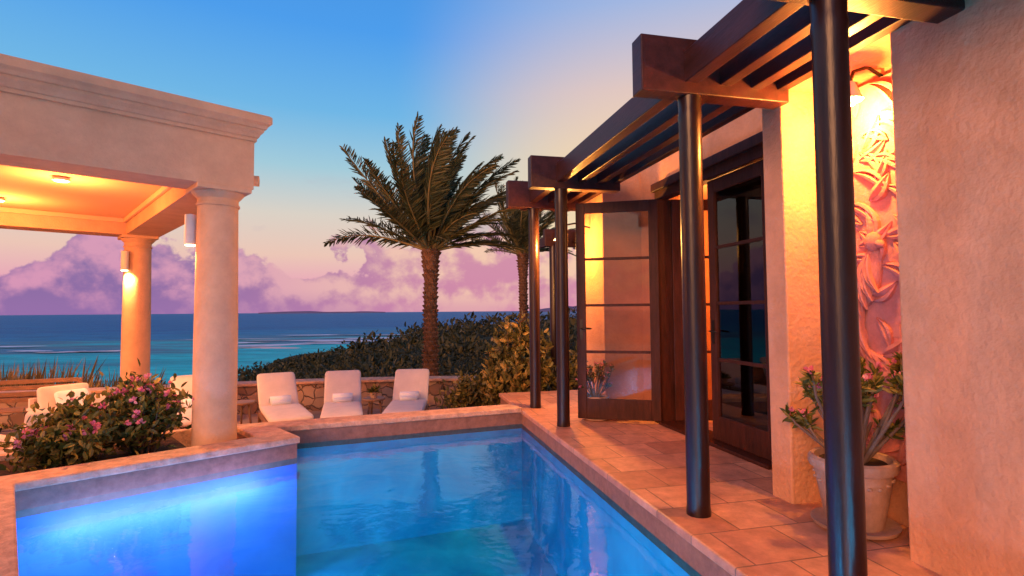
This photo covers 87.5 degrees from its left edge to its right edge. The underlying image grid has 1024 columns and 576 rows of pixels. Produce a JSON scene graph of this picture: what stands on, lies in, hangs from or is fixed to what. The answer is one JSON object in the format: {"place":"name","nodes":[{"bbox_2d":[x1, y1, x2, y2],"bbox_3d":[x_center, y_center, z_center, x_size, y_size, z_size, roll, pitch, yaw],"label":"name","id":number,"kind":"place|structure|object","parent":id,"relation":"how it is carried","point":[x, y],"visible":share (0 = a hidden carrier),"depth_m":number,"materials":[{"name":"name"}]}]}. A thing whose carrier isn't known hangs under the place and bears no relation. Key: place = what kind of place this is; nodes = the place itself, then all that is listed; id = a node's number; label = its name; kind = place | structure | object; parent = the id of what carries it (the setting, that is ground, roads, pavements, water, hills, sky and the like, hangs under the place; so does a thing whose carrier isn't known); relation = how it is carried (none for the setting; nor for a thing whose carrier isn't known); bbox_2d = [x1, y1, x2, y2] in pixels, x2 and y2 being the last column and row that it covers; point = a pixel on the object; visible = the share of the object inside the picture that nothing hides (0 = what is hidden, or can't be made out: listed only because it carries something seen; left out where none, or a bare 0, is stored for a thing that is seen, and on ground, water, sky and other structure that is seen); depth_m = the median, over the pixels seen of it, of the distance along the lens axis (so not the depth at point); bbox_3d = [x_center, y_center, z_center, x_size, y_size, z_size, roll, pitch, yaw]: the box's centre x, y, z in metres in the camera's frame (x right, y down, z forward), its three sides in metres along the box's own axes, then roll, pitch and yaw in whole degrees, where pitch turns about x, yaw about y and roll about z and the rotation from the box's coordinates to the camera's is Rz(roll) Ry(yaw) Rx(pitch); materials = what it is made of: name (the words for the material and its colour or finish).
{"place":"outdoors","nodes":[
{"label":"outdoors","id":0,"kind":"place"},
{"bbox_2d":[0,407,446,436],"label":"terrace","id":1,"kind":"structure","parent":0,"point":[254,417],"depth_m":10.03,"materials":[{"name":"beige stone"}]},
{"bbox_2d":[0,377,82,413],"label":"wooden bench","id":2,"kind":"object","parent":1,"relation":"on","point":[28,393],"visible":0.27,"depth_m":8.87,"materials":[{"name":"brown wood"}]},
{"bbox_2d":[0,355,166,390],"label":"tall grass","id":3,"kind":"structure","parent":1,"relation":"on","point":[40,375],"depth_m":11.47,"materials":[{"name":"green plant"}]},
{"bbox_2d":[0,53,272,475],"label":"pavilion","id":4,"kind":"structure","parent":1,"relation":"on","point":[138,171],"depth_m":5.51,"materials":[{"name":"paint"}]},
{"bbox_2d":[0,404,82,453],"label":"patio armchair","id":5,"kind":"object","parent":4,"relation":"on","point":[31,414],"visible":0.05,"depth_m":5.71,"materials":[{"name":"beige fabric"}]},
{"bbox_2d":[26,383,90,411],"bbox_3d":[-6.323,1.862,7.695,0.740,0.906,0.790,-2,-3,27],"label":"patio armchair","id":6,"kind":"object","parent":4,"relation":"on","point":[50,395],"visible":0.25,"depth_m":7.63,"materials":[{"name":"beige fabric"}]},
{"bbox_2d":[0,390,125,472],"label":"flowering shrub","id":7,"kind":"object","parent":4,"relation":"on","point":[72,430],"visible":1,"depth_m":4.89,"materials":[{"name":"green plant"}]},
{"bbox_2d":[82,394,108,409],"bbox_3d":[-5.327,1.831,7.150,0.790,0.906,0.740,1,-3,-33],"label":"patio armchair","id":8,"kind":"object","parent":4,"relation":"on","point":[100,399],"visible":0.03,"depth_m":6.80,"materials":[{"name":"beige fabric"}]},
{"bbox_2d":[82,358,193,455],"bbox_3d":[-3.725,1.207,5.452,0.842,1.006,0.871,-2,-3,32],"label":"flowering shrub","id":9,"kind":"object","parent":4,"relation":"on","point":[149,415],"visible":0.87,"depth_m":5.34,"materials":[{"name":"green plant"}]},
{"bbox_2d":[170,375,191,429],"bbox_3d":[-5.130,1.933,8.698,0.670,0.862,1.964,1,-3,-36],"label":"sun lounger","id":10,"kind":"object","parent":1,"relation":"on","point":[180,381],"visible":0.15,"depth_m":9.16,"materials":[{"name":"white fabric"}]},
{"bbox_2d":[237,400,255,423],"bbox_3d":[-4.603,2.159,9.118,0.420,0.442,0.420,0,-2,0],"label":"side table","id":11,"kind":"object","parent":1,"relation":"on","point":[241,403],"visible":0.59,"depth_m":9.11,"materials":[{"name":"brown wood"}]},
{"bbox_2d":[257,372,313,422],"bbox_3d":[-3.794,1.930,8.876,0.670,0.862,1.964,1,-3,-31],"label":"sun lounger","id":12,"kind":"object","parent":1,"relation":"on","point":[278,397],"visible":0.95,"depth_m":9.18,"materials":[{"name":"white fabric"}]},
{"bbox_2d":[320,370,363,417],"bbox_3d":[-2.878,1.931,9.079,0.670,0.862,1.964,0,-3,-17],"label":"sun lounger","id":13,"kind":"object","parent":1,"relation":"on","point":[342,393],"visible":0.84,"depth_m":9.57,"materials":[{"name":"white fabric"}]},
{"bbox_2d":[0,404,731,575],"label":"swimming pool","id":14,"kind":"structure","parent":1,"relation":"in","point":[503,490],"depth_m":5.61,"materials":[{"name":"blue liquid"}]},
{"bbox_2d":[362,396,384,414],"bbox_3d":[-2.433,2.155,9.417,0.400,0.442,0.400,0,-2,0],"label":"side table","id":15,"kind":"object","parent":1,"relation":"on","point":[369,399],"visible":0.88,"depth_m":9.34,"materials":[{"name":"brown wood"}]},
{"bbox_2d":[367,384,381,397],"bbox_3d":[-2.433,1.805,9.425,0.284,0.258,0.281,0,-2,0],"label":"potted succulent","id":16,"kind":"object","parent":15,"relation":"on","point":[374,391],"visible":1,"depth_m":9.39,"materials":[{"name":"green plant"}]},
{"bbox_2d":[382,369,428,413],"bbox_3d":[-1.804,1.929,9.210,0.670,0.862,1.964,0,-2,-5],"label":"sun lounger","id":17,"kind":"object","parent":1,"relation":"on","point":[410,389],"visible":0.81,"depth_m":9.76,"materials":[{"name":"white fabric"}]},
{"bbox_2d":[435,368,490,408],"bbox_3d":[-0.780,1.952,9.805,1.260,0.954,0.937,0,-2,0],"label":"sea grape shrub","id":18,"kind":"object","parent":1,"relation":"on","point":[464,394],"visible":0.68,"depth_m":9.61,"materials":[{"name":"green plant"}]},
{"bbox_2d":[475,312,555,405],"bbox_3d":[0.061,1.377,9.484,1.454,1.970,1.163,0,-2,0],"label":"sea grape shrub","id":19,"kind":"object","parent":1,"relation":"on","point":[508,371],"visible":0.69,"depth_m":9.31,"materials":[{"name":"green plant"}]},
{"bbox_2d":[539,229,575,372],"bbox_3d":[1.383,0.632,10.818,1.650,3.540,1.500,0,-3,-13],"label":"pergola","id":20,"kind":"object","parent":1,"relation":"on","point":[547,239],"visible":0.32,"depth_m":10.40,"materials":[{"name":"brown wood"}]},
{"bbox_2d":[543,342,577,390],"bbox_3d":[1.037,1.695,10.356,1.111,1.398,1.254,2,-3,-41],"label":"sea grape shrub","id":21,"kind":"object","parent":1,"relation":"on","point":[572,373],"visible":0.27,"depth_m":10.09,"materials":[{"name":"green plant"}]},
{"bbox_2d":[499,390,941,575],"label":"pool deck","id":22,"kind":"structure","parent":1,"relation":"on","point":[752,525],"depth_m":3.78,"materials":[{"name":"tile"}]},
{"bbox_2d":[576,359,615,420],"bbox_3d":[1.045,1.256,6.672,0.502,0.743,0.446,0,-2,0],"label":"potted desert rose","id":23,"kind":"object","parent":22,"relation":"on","point":[599,367],"visible":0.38,"depth_m":6.59,"materials":[{"name":"plant"}]},
{"bbox_2d":[585,173,643,399],"bbox_3d":[1.478,0.212,7.444,0.780,3.490,0.850,0,-3,-13],"label":"pilaster","id":24,"kind":"object","parent":22,"relation":"on","point":[617,328],"visible":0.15,"depth_m":7.03,"materials":[{"name":"paint"}]},
{"bbox_2d":[640,161,678,399],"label":"recess wall","id":25,"kind":"structure","parent":22,"relation":"on","point":[649,176],"depth_m":6.95,"materials":[{"name":"paint"}]},
{"bbox_2d":[660,108,762,179],"bbox_3d":[2.230,-1.457,5.395,0.240,0.358,2.520,0,-3,-13],"label":"door head wall","id":26,"kind":"structure","parent":22,"relation":"on","point":[742,127],"depth_m":5.32,"materials":[{"name":"paint"}]},
{"bbox_2d":[575,199,661,420],"bbox_3d":[1.274,0.262,6.464,0.980,2.630,0.168,-1,-3,14],"label":"open door leaf","id":27,"kind":"object","parent":26,"relation":"attached to","point":[629,409],"visible":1,"depth_m":6.42,"materials":[{"name":"brown wood"}]},
{"bbox_2d":[670,199,712,420],"bbox_3d":[2.368,0.250,6.385,0.900,2.630,0.168,0,-2,-1],"label":"inward door leaf","id":28,"kind":"object","parent":26,"relation":"attached to","point":[678,358],"visible":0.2,"depth_m":6.36,"materials":[{"name":"brown wood"}]},
{"bbox_2d":[651,131,762,192],"bbox_3d":[2.002,-1.269,5.336,0.050,0.100,2.518,0,-3,-13],"label":"door casing trim","id":29,"kind":"structure","parent":26,"relation":"attached to","point":[743,146],"depth_m":5.14,"materials":[{"name":"brown wood"}]},
{"bbox_2d":[654,144,762,199],"bbox_3d":[2.090,-1.199,5.352,0.130,0.160,2.519,0,-3,-13],"label":"door casing head","id":30,"kind":"object","parent":26,"relation":"attached to","point":[749,157],"depth_m":5.22},
{"bbox_2d":[707,159,771,460],"bbox_3d":[2.159,0.194,5.043,0.168,2.630,0.930,0,-3,-13],"label":"closed door leaf","id":31,"kind":"object","parent":26,"relation":"attached to","point":[741,412],"visible":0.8,"depth_m":5.05,"materials":[{"name":"brown wood"}]},
{"bbox_2d":[659,421,771,469],"bbox_3d":[2.093,1.550,5.430,0.320,0.035,1.870,0,-3,-13],"label":"door sill","id":32,"kind":"structure","parent":22,"relation":"on","point":[678,426],"depth_m":5.09,"materials":[{"name":"brown wood"}]},
{"bbox_2d":[506,0,964,575],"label":"pergola","id":33,"kind":"object","parent":22,"relation":"on","point":[742,58],"visible":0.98,"depth_m":3.47,"materials":[{"name":"brown wood"}]},
{"bbox_2d":[762,92,823,503],"bbox_3d":[2.236,0.051,3.930,0.680,3.500,0.205,0,-3,-13],"label":"pilaster","id":34,"kind":"object","parent":22,"relation":"on","point":[793,305],"visible":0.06,"depth_m":3.81,"materials":[{"name":"paint"}]},
{"bbox_2d":[780,351,904,539],"bbox_3d":[2.153,0.916,3.316,0.793,1.116,0.663,-1,-3,14],"label":"potted desert rose","id":35,"kind":"object","parent":22,"relation":"on","point":[881,471],"visible":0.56,"depth_m":3.20,"materials":[{"name":"ceramic"}]},
{"bbox_2d":[855,65,908,526],"bbox_3d":[2.550,0.178,3.456,0.280,3.200,0.848,0,-3,-13],"label":"niche back","id":36,"kind":"object","parent":22,"relation":"on","point":[898,510],"depth_m":3.36,"materials":[{"name":"paint"}]},
{"bbox_2d":[789,34,890,93],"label":"niche lintel","id":37,"kind":"structure","parent":36,"relation":"on","point":[875,55],"depth_m":3.35,"materials":[{"name":"paint"}]},
{"bbox_2d":[850,66,883,105],"bbox_3d":[2.255,-1.295,3.432,0.360,0.276,0.150,0,-3,-13],"label":"wall lamp","id":38,"kind":"object","parent":36,"relation":"attached to","point":[857,96],"visible":0.55,"depth_m":3.39,"materials":[{"name":"brown metal"}]},
{"bbox_2d":[851,72,906,482],"bbox_3d":[2.356,-0.122,3.446,0.113,2.642,1.150,0,-3,-13],"label":"carved relief panel","id":39,"kind":"object","parent":36,"relation":"attached to","point":[880,335],"visible":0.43,"depth_m":3.44,"materials":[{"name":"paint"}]},
{"bbox_2d":[890,0,1023,575],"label":"wall","id":40,"kind":"structure","parent":22,"relation":"on","point":[958,99],"depth_m":2.60,"materials":[{"name":"paint"}]},
{"bbox_2d":[239,346,298,348],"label":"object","id":41,"kind":"structure","parent":0,"point":[271,347],"depth_m":233.49,"materials":[{"name":"white"}]},
{"bbox_2d":[0,311,576,386],"bbox_3d":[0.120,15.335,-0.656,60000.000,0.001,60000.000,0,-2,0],"label":"sea","id":42,"kind":"structure","parent":0,"point":[171,350],"depth_m":372.07,"materials":[{"name":"liquid"}]},
{"bbox_2d":[0,334,399,352],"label":"breaking waves","id":43,"kind":"object","parent":42,"relation":"attached to","point":[338,341],"visible":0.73,"depth_m":259.55,"materials":[{"name":"liquid"}]},
{"bbox_2d":[258,311,385,313],"bbox_3d":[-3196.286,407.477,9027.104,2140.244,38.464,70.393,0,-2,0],"label":"distant island","id":44,"kind":"structure","parent":42,"relation":"on","point":[290,312],"depth_m":8997.18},
{"bbox_2d":[0,0,741,314],"label":"sky","id":45,"kind":"structure","parent":0,"point":[526,78],"materials":[{"name":"blue"}]},
{"bbox_2d":[239,319,575,379],"bbox_3d":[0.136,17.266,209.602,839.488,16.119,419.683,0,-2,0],"label":"ground","id":46,"kind":"structure","parent":0,"point":[481,338],"depth_m":30.77,"materials":[{"name":"green plant"}]},
{"bbox_2d":[0,381,573,427],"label":"stone wall","id":47,"kind":"structure","parent":46,"relation":"on","point":[310,397],"depth_m":10.61,"materials":[{"name":"brown stone"}]},
{"bbox_2d":[0,376,577,396],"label":"cap stones","id":48,"kind":"object","parent":47,"relation":"on","point":[99,390],"visible":0.16,"depth_m":10.63,"materials":[{"name":"beige stone"}]},
{"bbox_2d":[0,306,576,431],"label":"coastal scrub","id":49,"kind":"object","parent":46,"relation":"on","point":[320,366],"visible":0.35,"depth_m":32.60,"materials":[{"name":"green plant"}]},
{"bbox_2d":[323,111,528,375],"bbox_3d":[-1.800,-0.514,12.807,4.680,6.750,4.628,2,-3,-43],"label":"date palm","id":50,"kind":"object","parent":46,"relation":"on","point":[429,214],"visible":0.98,"depth_m":12.11,"materials":[{"name":"green plant"}]},
{"bbox_2d":[470,176,575,325],"bbox_3d":[0.681,-0.432,19.955,4.732,7.660,4.745,0,-2,0],"label":"date palm","id":51,"kind":"object","parent":46,"relation":"on","point":[517,223],"visible":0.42,"depth_m":19.84,"materials":[{"name":"green plant"}]},
{"bbox_2d":[540,306,576,311],"bbox_3d":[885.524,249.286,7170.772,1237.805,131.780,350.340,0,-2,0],"label":"distant island","id":52,"kind":"structure","parent":0,"point":[545,309],"depth_m":7010.44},
{"bbox_2d":[655,199,674,422],"bbox_3d":[1.839,0.272,6.456,0.240,2.680,0.130,0,-3,-13],"label":"door jamb","id":53,"kind":"object","parent":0,"point":[666,316],"depth_m":6.39,"materials":[{"name":"brown wood"}]},
{"bbox_2d":[679,198,711,398],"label":"room end wall","id":54,"kind":"structure","parent":0,"point":[707,307],"depth_m":7.95,"materials":[{"name":"orange paint"}]},
{"bbox_2d":[709,420,712,430],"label":"room floor","id":55,"kind":"structure","parent":0,"point":[711,425],"depth_m":6.15,"materials":[{"name":"ceramic"}]},
{"bbox_3d":[6.196,0.221,6.295,0.300,3.300,4.700,0,-3,-13],"label":"room","id":56,"kind":"object","parent":55,"relation":"on","visible":0},
{"bbox_2d":[678,184,706,198],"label":"roof slab","id":57,"kind":"structure","parent":56,"relation":"on","point":[704,191],"depth_m":7.56,"materials":[{"name":"paint"}]}
]}

